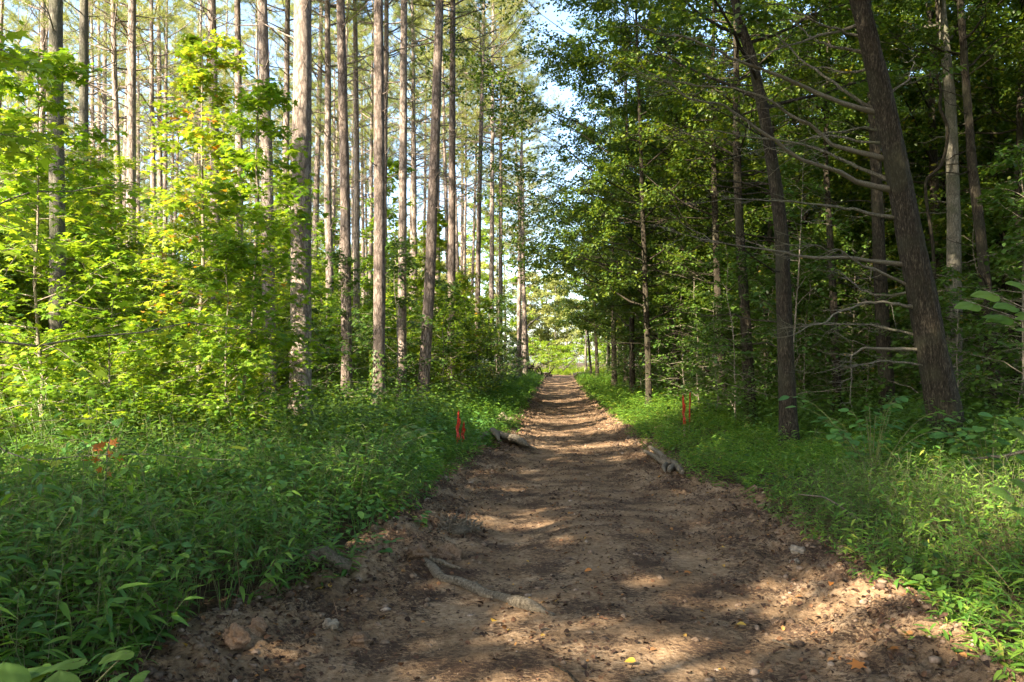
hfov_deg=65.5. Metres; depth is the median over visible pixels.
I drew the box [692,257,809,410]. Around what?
young tree
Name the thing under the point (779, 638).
fallen leaves
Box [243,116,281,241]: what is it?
pine tree
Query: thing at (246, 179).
pine tree
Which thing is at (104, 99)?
pine tree
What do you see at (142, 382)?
sapling
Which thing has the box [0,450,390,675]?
weeds
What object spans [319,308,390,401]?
young tree
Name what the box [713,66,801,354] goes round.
broadleaf tree
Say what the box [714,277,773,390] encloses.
young tree
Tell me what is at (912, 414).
undergrowth
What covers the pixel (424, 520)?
seedling
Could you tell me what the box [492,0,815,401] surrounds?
broadleaf tree
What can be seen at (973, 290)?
young tree
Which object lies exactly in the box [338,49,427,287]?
pine tree
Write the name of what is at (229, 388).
sapling
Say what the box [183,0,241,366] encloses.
pine tree
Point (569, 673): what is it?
twig
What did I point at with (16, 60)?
sapling
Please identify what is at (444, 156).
pine tree
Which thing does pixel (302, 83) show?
pine tree
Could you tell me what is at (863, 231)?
broadleaf tree
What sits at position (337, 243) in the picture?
broadleaf tree
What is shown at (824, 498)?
twig
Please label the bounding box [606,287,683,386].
young tree
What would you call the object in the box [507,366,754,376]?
clearing grass
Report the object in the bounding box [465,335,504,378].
young tree
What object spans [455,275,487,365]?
understory tree
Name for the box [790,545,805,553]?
stone
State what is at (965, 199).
young tree
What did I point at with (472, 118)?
pine tree
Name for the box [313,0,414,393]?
pine tree
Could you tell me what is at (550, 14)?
sky
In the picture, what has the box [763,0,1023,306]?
broadleaf tree
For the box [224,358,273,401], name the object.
sapling
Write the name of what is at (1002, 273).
young tree
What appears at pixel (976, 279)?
young tree
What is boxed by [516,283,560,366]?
broadleaf tree
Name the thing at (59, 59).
sapling
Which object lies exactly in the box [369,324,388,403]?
climbing vine
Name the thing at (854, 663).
fallen leaf
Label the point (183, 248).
sapling
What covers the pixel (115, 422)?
broadleaf weed
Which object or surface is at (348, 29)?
pine tree
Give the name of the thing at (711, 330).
young tree
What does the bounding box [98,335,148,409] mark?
sapling
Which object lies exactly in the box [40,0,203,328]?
pine tree
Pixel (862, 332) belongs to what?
young tree
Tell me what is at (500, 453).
clod
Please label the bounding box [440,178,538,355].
broadleaf tree
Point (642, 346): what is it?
young tree
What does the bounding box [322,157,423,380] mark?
understory tree
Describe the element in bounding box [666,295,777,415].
young tree
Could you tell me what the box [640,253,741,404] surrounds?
young tree
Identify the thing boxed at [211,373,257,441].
tall weed
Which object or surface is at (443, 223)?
understory tree
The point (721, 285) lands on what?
young tree
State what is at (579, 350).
bush
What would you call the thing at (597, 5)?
broadleaf tree
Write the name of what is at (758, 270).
young tree
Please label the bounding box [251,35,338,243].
pine tree
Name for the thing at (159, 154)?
pine tree
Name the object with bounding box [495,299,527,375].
young tree
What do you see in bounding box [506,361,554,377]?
root heap
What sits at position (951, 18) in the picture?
broadleaf tree
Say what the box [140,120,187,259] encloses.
pine tree
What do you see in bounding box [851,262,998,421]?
young tree
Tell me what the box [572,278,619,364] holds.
broadleaf tree
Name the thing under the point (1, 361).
sapling
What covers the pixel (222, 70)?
pine tree
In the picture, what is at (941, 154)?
broadleaf tree
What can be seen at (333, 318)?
sapling
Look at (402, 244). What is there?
young tree
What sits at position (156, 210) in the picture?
sapling
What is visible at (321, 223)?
understory tree
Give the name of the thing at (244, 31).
pine tree
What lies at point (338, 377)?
sapling
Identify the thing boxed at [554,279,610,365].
broadleaf tree
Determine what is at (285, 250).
sapling
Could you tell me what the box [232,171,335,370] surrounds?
understory tree
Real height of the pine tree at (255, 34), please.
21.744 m
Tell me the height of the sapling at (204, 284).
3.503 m
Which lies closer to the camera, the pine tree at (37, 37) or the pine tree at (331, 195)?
the pine tree at (37, 37)
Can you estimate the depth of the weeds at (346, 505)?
8.11 m
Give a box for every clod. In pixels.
[350,631,373,647]
[406,543,433,559]
[430,543,464,560]
[491,451,507,456]
[710,480,729,487]
[748,484,763,492]
[771,617,784,624]
[826,571,842,581]
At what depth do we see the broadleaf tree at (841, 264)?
41.09 m
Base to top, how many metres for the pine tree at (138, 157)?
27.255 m
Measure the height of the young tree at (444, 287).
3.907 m
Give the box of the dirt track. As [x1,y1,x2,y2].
[81,375,1023,681]
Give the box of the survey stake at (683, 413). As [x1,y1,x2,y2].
[682,396,685,435]
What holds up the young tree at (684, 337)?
on the ground at (210, 591)
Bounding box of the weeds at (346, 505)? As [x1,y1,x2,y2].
[13,403,503,535]
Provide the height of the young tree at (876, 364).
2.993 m
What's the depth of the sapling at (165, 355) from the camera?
11.75 m
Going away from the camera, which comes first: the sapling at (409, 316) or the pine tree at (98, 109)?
the sapling at (409, 316)
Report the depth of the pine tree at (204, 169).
61.45 m
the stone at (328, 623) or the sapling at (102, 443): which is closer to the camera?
the stone at (328, 623)
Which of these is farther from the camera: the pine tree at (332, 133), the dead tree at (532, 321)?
the dead tree at (532, 321)
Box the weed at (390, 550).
[351,525,403,552]
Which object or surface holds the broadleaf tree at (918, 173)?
on the ground at (210, 591)
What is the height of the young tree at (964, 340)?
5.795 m
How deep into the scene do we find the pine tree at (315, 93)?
48.44 m
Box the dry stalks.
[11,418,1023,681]
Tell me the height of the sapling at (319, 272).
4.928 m
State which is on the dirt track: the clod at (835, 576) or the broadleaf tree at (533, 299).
the clod at (835, 576)
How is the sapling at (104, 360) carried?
on the ground at (210, 591)
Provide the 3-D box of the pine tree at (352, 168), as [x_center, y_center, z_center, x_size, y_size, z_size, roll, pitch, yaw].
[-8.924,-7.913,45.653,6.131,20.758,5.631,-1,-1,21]
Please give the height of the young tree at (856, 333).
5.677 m
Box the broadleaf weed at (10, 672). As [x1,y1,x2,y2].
[0,650,149,681]
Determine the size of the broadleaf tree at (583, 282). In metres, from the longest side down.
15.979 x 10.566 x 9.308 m
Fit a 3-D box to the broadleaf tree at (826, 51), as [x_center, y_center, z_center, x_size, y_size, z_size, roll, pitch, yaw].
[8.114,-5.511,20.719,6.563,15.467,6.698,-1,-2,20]
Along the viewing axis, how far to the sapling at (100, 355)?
13.05 m
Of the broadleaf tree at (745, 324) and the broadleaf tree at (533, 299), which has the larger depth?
the broadleaf tree at (533, 299)
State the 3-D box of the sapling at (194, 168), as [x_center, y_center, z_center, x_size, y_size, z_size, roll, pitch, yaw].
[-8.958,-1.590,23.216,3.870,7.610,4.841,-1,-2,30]
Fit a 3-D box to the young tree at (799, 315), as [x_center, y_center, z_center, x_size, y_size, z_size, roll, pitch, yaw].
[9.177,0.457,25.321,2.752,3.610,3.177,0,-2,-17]
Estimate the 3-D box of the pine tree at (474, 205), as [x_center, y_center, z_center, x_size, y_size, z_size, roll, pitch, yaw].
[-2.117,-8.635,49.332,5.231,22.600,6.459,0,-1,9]
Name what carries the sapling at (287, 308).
on the ground at (210, 591)
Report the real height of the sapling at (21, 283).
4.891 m
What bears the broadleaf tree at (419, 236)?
on the ground at (210, 591)
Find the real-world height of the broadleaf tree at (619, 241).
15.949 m
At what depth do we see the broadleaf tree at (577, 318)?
44.19 m
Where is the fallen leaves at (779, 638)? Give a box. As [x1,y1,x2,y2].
[79,394,1023,681]
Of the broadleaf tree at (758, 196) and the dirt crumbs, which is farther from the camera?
the broadleaf tree at (758, 196)
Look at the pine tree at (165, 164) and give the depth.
32.50 m
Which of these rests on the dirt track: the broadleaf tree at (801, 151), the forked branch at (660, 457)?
the forked branch at (660, 457)
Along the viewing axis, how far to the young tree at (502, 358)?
34.83 m
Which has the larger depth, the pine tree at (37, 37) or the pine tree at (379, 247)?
the pine tree at (37, 37)
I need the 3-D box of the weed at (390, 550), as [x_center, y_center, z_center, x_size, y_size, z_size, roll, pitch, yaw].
[-1.075,1.627,6.279,0.311,0.302,0.340,-1,-2,32]
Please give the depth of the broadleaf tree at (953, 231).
17.82 m
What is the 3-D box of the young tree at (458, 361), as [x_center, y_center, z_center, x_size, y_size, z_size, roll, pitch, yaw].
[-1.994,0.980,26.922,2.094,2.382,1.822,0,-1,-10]
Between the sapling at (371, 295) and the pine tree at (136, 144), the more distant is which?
the pine tree at (136, 144)
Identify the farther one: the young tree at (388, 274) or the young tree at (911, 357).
the young tree at (388, 274)
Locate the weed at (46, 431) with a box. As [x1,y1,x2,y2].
[0,406,95,490]
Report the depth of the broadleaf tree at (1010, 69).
18.12 m
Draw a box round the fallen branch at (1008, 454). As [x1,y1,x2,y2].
[972,450,1023,459]
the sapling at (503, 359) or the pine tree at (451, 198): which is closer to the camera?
the pine tree at (451, 198)
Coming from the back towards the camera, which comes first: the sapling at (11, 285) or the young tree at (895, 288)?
the young tree at (895, 288)
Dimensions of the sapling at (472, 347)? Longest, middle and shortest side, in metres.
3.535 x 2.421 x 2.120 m
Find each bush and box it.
[528,337,546,370]
[531,340,566,374]
[543,344,580,369]
[562,338,593,369]
[583,345,610,368]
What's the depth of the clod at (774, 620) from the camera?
4.92 m
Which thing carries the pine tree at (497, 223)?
on the ground at (210, 591)
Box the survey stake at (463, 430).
[461,423,464,449]
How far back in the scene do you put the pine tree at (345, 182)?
19.51 m
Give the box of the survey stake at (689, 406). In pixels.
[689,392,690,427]
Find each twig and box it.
[551,664,578,681]
[772,639,793,647]
[798,494,857,518]
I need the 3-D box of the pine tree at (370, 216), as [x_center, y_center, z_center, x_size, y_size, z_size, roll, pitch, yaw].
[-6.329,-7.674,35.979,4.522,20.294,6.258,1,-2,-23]
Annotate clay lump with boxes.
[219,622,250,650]
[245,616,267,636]
[532,397,541,403]
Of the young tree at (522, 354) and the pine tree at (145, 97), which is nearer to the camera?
the young tree at (522, 354)
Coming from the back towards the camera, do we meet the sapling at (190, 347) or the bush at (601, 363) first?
the bush at (601, 363)
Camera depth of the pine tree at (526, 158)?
62.08 m
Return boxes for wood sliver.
[429,555,459,568]
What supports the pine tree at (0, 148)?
on the ground at (210, 591)
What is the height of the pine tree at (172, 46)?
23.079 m
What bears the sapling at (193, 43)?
on the ground at (210, 591)
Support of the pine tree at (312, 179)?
on the ground at (210, 591)
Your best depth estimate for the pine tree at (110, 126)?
63.85 m
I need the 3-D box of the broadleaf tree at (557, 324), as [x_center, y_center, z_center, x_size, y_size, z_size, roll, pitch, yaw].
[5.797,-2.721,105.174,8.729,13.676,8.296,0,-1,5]
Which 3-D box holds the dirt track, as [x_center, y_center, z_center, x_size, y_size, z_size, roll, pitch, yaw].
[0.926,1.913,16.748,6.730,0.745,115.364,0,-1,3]
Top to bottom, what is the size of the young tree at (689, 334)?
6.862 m
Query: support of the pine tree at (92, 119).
on the ground at (210, 591)
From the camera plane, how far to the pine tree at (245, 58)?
64.73 m
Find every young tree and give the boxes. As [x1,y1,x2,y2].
[265,299,340,400]
[283,248,401,406]
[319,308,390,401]
[320,235,448,406]
[358,250,445,382]
[386,296,455,395]
[395,278,487,404]
[433,299,499,392]
[438,342,472,390]
[442,307,486,388]
[460,310,501,376]
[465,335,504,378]
[470,319,506,382]
[473,313,517,383]
[474,293,524,381]
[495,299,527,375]
[497,334,528,375]
[509,333,536,376]
[595,307,624,378]
[599,280,653,379]
[601,315,654,377]
[603,325,642,373]
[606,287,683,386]
[607,302,670,386]
[610,328,643,385]
[616,314,644,372]
[621,284,693,394]
[626,338,668,392]
[633,267,725,405]
[639,306,687,385]
[639,307,696,377]
[640,226,737,398]
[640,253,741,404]
[641,329,701,396]
[655,244,777,425]
[658,279,741,397]
[662,312,710,382]
[665,238,740,384]
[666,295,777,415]
[681,233,753,377]
[683,137,894,411]
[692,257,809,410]
[695,268,797,399]
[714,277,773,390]
[715,237,831,396]
[724,238,777,375]
[725,297,794,395]
[727,211,806,379]
[741,296,831,407]
[754,235,876,413]
[757,299,847,398]
[771,286,831,389]
[777,284,831,387]
[794,236,900,390]
[794,300,865,414]
[797,238,905,402]
[808,286,913,421]
[814,326,859,387]
[815,189,930,398]
[818,239,909,383]
[839,298,876,375]
[842,323,917,397]
[844,242,918,389]
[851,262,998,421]
[875,301,969,407]
[876,260,1004,380]
[877,280,983,413]
[884,264,1016,421]
[889,206,1010,393]
[890,243,980,397]
[894,188,1021,406]
[896,234,1010,386]
[901,229,1004,385]
[916,324,1009,400]
[943,139,1023,410]
[947,218,1023,425]
[962,277,1010,396]
[963,183,1023,388]
[963,217,1023,404]
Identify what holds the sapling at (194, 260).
on the ground at (210, 591)
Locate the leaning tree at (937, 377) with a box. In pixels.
[601,0,979,458]
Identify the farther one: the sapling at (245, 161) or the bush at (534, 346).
the bush at (534, 346)
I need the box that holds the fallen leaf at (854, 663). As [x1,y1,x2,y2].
[847,659,867,668]
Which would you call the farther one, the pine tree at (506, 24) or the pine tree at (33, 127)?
the pine tree at (33, 127)
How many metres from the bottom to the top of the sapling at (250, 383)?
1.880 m
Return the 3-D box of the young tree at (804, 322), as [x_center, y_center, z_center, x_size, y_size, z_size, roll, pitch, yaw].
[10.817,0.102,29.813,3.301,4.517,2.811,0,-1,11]
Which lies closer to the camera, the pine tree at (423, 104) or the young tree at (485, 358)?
the young tree at (485, 358)
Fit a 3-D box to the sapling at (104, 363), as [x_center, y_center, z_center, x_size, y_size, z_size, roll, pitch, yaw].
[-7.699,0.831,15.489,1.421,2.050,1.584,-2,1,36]
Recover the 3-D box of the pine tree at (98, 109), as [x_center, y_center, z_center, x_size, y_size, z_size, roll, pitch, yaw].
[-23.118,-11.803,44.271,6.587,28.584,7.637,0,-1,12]
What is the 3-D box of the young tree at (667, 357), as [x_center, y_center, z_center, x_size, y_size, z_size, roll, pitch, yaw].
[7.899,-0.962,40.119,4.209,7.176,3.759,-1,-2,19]
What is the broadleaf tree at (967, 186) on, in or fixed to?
on the ground at (210, 591)
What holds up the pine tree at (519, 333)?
on the ground at (210, 591)
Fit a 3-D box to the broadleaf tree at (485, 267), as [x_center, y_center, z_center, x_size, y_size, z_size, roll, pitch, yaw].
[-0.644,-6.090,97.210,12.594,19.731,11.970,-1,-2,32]
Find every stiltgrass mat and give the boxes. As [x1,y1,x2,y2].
[0,370,544,681]
[574,370,1023,681]
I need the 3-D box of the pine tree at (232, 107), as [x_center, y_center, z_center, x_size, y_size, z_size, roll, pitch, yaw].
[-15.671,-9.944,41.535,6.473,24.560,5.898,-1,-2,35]
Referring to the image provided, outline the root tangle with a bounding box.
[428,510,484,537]
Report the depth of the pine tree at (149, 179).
61.54 m
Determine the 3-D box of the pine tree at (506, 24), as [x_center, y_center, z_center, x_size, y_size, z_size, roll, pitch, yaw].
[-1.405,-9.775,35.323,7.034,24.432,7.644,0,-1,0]
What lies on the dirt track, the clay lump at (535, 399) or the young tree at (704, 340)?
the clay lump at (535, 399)
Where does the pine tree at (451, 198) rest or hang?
on the ground at (210, 591)
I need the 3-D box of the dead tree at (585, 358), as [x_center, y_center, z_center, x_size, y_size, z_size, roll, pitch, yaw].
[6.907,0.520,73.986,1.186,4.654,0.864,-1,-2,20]
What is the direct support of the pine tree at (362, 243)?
on the ground at (210, 591)
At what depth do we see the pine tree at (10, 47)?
22.16 m
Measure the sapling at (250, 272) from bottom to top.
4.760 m
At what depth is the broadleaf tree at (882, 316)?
17.47 m
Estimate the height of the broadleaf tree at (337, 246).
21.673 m
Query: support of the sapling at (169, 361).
on the ground at (210, 591)
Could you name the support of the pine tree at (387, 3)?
on the ground at (210, 591)
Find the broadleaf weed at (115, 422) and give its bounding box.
[70,404,133,477]
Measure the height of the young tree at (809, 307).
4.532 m
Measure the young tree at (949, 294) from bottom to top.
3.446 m
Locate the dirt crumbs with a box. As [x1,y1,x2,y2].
[96,400,1023,681]
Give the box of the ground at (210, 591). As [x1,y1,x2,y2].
[0,363,1023,681]
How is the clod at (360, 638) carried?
on the dirt track
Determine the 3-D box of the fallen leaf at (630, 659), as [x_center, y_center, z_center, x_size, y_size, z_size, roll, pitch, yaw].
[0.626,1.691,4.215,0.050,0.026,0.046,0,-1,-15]
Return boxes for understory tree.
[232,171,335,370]
[311,217,365,364]
[321,270,365,331]
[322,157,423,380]
[365,244,408,317]
[366,208,501,396]
[409,242,480,374]
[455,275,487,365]
[463,285,484,339]
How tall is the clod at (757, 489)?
0.150 m
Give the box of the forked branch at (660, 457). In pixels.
[643,445,683,473]
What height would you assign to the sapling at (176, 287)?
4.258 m
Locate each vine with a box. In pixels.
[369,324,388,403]
[924,0,949,286]
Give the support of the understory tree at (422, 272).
on the ground at (210, 591)
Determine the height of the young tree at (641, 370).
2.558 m
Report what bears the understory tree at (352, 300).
on the ground at (210, 591)
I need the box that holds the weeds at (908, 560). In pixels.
[660,429,1023,620]
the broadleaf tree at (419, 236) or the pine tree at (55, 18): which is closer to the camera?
the pine tree at (55, 18)
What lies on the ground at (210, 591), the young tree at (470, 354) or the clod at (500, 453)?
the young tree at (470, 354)
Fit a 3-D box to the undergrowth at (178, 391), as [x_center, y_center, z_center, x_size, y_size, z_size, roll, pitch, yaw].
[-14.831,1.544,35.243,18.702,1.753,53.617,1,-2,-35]
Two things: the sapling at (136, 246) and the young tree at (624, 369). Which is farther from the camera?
the young tree at (624, 369)
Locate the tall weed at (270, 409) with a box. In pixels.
[241,391,279,446]
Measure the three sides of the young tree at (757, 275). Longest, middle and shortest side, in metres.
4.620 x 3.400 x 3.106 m
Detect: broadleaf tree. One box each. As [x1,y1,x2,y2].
[312,183,373,283]
[318,240,361,291]
[388,227,474,303]
[389,230,422,297]
[412,0,790,407]
[417,246,506,321]
[440,0,759,397]
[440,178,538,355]
[458,226,513,311]
[467,216,563,356]
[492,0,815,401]
[494,272,554,362]
[507,262,582,371]
[512,265,591,371]
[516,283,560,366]
[524,108,683,384]
[529,270,584,364]
[535,121,667,382]
[539,191,623,379]
[541,239,601,367]
[542,45,682,379]
[549,229,599,374]
[552,19,778,384]
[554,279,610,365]
[562,226,609,368]
[563,0,966,452]
[568,94,746,309]
[572,184,640,363]
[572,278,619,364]
[576,31,733,366]
[577,0,847,426]
[599,0,858,412]
[629,125,801,381]
[634,0,898,396]
[685,1,915,378]
[709,0,951,418]
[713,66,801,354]
[723,56,885,379]
[731,49,848,309]
[741,0,1006,401]
[745,11,941,316]
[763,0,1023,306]
[764,0,946,423]
[780,131,895,363]
[811,0,1023,390]
[812,71,974,335]
[813,0,1022,404]
[815,0,1023,292]
[828,2,1022,288]
[853,0,1023,422]
[883,0,1023,412]
[906,6,1016,288]
[979,3,1023,273]
[980,64,1014,243]
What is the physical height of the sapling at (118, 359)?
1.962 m
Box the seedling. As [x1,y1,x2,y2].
[412,510,430,526]
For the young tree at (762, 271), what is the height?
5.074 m
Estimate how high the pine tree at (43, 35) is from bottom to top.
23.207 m
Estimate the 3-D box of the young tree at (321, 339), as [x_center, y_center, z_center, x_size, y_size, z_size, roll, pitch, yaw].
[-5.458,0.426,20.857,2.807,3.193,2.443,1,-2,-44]
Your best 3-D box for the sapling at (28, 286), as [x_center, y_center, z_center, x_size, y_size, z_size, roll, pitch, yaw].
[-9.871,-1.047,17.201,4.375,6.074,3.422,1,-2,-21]
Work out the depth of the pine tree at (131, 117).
23.60 m
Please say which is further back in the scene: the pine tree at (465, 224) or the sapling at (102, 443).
the pine tree at (465, 224)
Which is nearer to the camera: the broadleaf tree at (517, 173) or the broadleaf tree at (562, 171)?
the broadleaf tree at (517, 173)
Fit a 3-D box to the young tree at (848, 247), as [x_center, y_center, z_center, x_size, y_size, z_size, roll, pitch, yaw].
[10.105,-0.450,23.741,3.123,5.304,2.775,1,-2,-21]
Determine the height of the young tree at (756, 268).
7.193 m
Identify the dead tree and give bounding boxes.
[522,309,539,362]
[582,330,586,371]
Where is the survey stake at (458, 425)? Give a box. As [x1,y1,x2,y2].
[456,410,460,450]
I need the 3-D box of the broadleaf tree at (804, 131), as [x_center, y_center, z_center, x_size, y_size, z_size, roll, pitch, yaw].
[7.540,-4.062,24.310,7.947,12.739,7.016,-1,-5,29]
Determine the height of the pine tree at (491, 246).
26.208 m
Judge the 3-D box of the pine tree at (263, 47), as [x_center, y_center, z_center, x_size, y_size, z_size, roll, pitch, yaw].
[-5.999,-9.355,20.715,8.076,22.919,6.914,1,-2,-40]
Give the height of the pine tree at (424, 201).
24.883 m
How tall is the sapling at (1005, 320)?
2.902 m
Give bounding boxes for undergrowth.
[0,362,524,480]
[1,354,286,451]
[619,369,1023,479]
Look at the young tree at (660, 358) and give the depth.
24.16 m
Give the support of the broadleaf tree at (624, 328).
on the ground at (210, 591)
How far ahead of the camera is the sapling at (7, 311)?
13.11 m
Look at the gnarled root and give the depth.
14.66 m
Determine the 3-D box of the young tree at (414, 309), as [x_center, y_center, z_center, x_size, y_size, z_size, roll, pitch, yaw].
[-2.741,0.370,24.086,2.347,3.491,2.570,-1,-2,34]
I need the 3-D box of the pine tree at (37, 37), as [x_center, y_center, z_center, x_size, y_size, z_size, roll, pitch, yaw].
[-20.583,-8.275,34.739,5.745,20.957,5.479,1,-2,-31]
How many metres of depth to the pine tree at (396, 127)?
45.69 m
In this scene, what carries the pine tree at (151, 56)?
on the ground at (210, 591)
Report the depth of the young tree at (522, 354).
52.12 m
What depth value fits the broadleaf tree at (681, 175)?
21.99 m
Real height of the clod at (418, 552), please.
0.167 m
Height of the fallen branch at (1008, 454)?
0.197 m
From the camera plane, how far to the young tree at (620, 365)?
35.79 m
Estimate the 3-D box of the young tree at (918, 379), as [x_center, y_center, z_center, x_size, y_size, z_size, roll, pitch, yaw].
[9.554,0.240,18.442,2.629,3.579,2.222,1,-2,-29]
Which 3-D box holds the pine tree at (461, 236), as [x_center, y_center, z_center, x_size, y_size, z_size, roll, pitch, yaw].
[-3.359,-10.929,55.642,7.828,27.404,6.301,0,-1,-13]
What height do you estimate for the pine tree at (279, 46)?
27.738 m
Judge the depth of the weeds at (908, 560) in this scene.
7.15 m
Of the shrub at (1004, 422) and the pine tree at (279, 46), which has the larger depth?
the pine tree at (279, 46)
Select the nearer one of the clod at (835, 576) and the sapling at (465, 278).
the clod at (835, 576)
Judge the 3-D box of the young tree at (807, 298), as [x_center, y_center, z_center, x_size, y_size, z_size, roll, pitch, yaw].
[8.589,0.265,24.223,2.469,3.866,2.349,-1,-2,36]
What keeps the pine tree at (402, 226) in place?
on the ground at (210, 591)
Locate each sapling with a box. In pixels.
[0,20,271,478]
[0,37,211,445]
[0,143,89,333]
[0,154,145,389]
[0,210,66,397]
[0,251,48,401]
[0,255,74,374]
[0,289,76,407]
[0,297,23,386]
[0,323,50,444]
[0,360,25,429]
[2,157,191,396]
[2,338,45,417]
[6,339,100,442]
[7,200,98,377]
[7,331,93,426]
[13,142,159,384]
[30,239,212,445]
[36,329,77,408]
[67,142,187,390]
[74,338,123,413]
[78,340,137,425]
[79,332,155,436]
[83,29,296,421]
[84,435,124,509]
[88,337,138,402]
[91,205,164,362]
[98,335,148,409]
[106,224,297,446]
[111,77,359,430]
[115,326,205,435]
[120,189,195,345]
[122,255,194,360]
[130,352,173,416]
[136,190,271,394]
[136,227,185,300]
[149,272,208,385]
[152,340,186,379]
[154,162,261,381]
[173,345,227,421]
[175,252,226,333]
[175,341,220,411]
[189,198,287,322]
[198,358,257,427]
[214,343,277,421]
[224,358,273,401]
[228,255,326,396]
[230,211,322,386]
[256,287,332,393]
[259,218,322,375]
[261,329,329,391]
[280,255,368,381]
[312,291,393,388]
[313,294,371,410]
[315,279,366,368]
[329,360,362,401]
[360,280,394,380]
[361,330,392,382]
[364,299,419,390]
[367,278,408,368]
[385,301,440,397]
[408,288,468,391]
[409,280,500,397]
[431,265,509,397]
[439,311,499,387]
[457,294,510,384]
[483,326,514,378]
[954,278,1023,516]
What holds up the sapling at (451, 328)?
on the ground at (210, 591)
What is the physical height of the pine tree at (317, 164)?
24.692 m
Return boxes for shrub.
[778,395,965,489]
[918,412,1023,496]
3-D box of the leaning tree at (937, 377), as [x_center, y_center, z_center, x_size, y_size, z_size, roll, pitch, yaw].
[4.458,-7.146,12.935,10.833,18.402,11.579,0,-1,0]
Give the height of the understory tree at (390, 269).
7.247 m
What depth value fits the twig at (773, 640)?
4.57 m
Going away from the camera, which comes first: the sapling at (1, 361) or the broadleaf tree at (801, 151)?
the sapling at (1, 361)
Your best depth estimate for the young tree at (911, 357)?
19.90 m
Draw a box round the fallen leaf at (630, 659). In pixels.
[625,657,635,662]
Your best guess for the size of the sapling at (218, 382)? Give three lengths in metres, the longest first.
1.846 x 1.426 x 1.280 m
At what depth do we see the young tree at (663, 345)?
28.21 m
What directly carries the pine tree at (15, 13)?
on the ground at (210, 591)
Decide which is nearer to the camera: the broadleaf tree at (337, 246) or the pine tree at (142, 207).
the pine tree at (142, 207)
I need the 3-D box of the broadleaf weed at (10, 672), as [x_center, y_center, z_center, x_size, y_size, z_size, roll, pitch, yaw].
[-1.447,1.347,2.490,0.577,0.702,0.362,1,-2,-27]
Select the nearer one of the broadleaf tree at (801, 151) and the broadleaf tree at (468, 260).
the broadleaf tree at (801, 151)
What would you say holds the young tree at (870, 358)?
on the ground at (210, 591)
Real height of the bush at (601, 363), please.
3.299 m
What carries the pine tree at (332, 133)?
on the ground at (210, 591)
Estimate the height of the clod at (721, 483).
0.138 m
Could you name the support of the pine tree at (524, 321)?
on the ground at (210, 591)
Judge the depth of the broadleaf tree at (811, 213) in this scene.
33.55 m
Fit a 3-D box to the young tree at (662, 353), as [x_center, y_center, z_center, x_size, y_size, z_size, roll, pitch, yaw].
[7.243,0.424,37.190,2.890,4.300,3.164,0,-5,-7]
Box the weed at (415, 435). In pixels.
[313,422,444,486]
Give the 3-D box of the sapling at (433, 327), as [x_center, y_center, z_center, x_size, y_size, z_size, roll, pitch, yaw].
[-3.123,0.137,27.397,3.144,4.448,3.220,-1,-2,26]
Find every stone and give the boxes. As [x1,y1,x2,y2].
[322,618,338,629]
[789,558,800,563]
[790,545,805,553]
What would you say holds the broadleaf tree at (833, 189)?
on the ground at (210, 591)
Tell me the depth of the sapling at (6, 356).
11.67 m
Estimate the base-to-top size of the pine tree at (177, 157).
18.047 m
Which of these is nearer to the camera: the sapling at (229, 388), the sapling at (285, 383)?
the sapling at (229, 388)
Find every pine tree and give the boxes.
[0,0,33,178]
[0,0,66,183]
[0,72,77,211]
[0,83,23,179]
[1,1,48,198]
[2,0,109,192]
[2,0,109,207]
[3,0,27,41]
[3,0,149,221]
[3,0,167,180]
[3,74,46,180]
[5,6,111,185]
[24,0,79,400]
[27,2,175,199]
[39,0,171,175]
[39,0,204,227]
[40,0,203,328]
[63,0,124,403]
[64,60,113,189]
[67,0,243,295]
[73,0,193,281]
[76,0,222,256]
[78,0,177,242]
[78,96,122,230]
[89,0,174,321]
[89,73,169,221]
[92,0,253,258]
[107,75,170,238]
[107,138,156,226]
[108,0,220,254]
[112,30,233,254]
[119,91,169,245]
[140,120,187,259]
[140,121,190,227]
[143,0,252,270]
[148,0,260,191]
[148,0,283,219]
[154,0,255,260]
[168,3,248,194]
[180,0,311,247]
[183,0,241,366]
[184,100,246,227]
[189,30,260,294]
[199,0,278,360]
[214,0,292,406]
[225,83,259,232]
[228,76,279,241]
[233,1,360,270]
[234,0,335,376]
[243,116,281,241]
[245,0,409,367]
[249,5,348,217]
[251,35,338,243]
[252,0,325,420]
[255,75,290,208]
[268,0,400,399]
[269,0,419,343]
[271,8,390,259]
[274,102,338,258]
[278,22,373,274]
[282,8,368,273]
[311,0,434,317]
[311,26,398,279]
[311,104,350,285]
[312,1,398,317]
[312,123,351,258]
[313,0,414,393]
[319,63,409,295]
[321,0,373,411]
[323,0,429,362]
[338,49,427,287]
[347,1,473,310]
[348,1,478,291]
[351,0,498,314]
[359,0,475,290]
[360,0,433,404]
[366,0,405,406]
[383,0,496,357]
[383,0,500,390]
[384,0,473,404]
[388,1,488,282]
[393,11,472,253]
[396,0,503,277]
[408,0,553,377]
[408,2,522,269]
[408,24,515,304]
[427,0,569,377]
[431,0,561,371]
[440,23,519,327]
[456,60,573,376]
[459,85,581,374]
[467,104,557,369]
[472,145,557,341]
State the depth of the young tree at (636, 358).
38.80 m
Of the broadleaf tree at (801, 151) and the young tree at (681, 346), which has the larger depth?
the broadleaf tree at (801, 151)
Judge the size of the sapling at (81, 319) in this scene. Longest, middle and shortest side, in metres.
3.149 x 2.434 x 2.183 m
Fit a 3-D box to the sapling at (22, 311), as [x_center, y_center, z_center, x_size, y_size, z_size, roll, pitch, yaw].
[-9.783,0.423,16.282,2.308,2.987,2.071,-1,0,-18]
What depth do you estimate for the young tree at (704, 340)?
32.30 m
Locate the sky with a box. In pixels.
[0,0,1010,362]

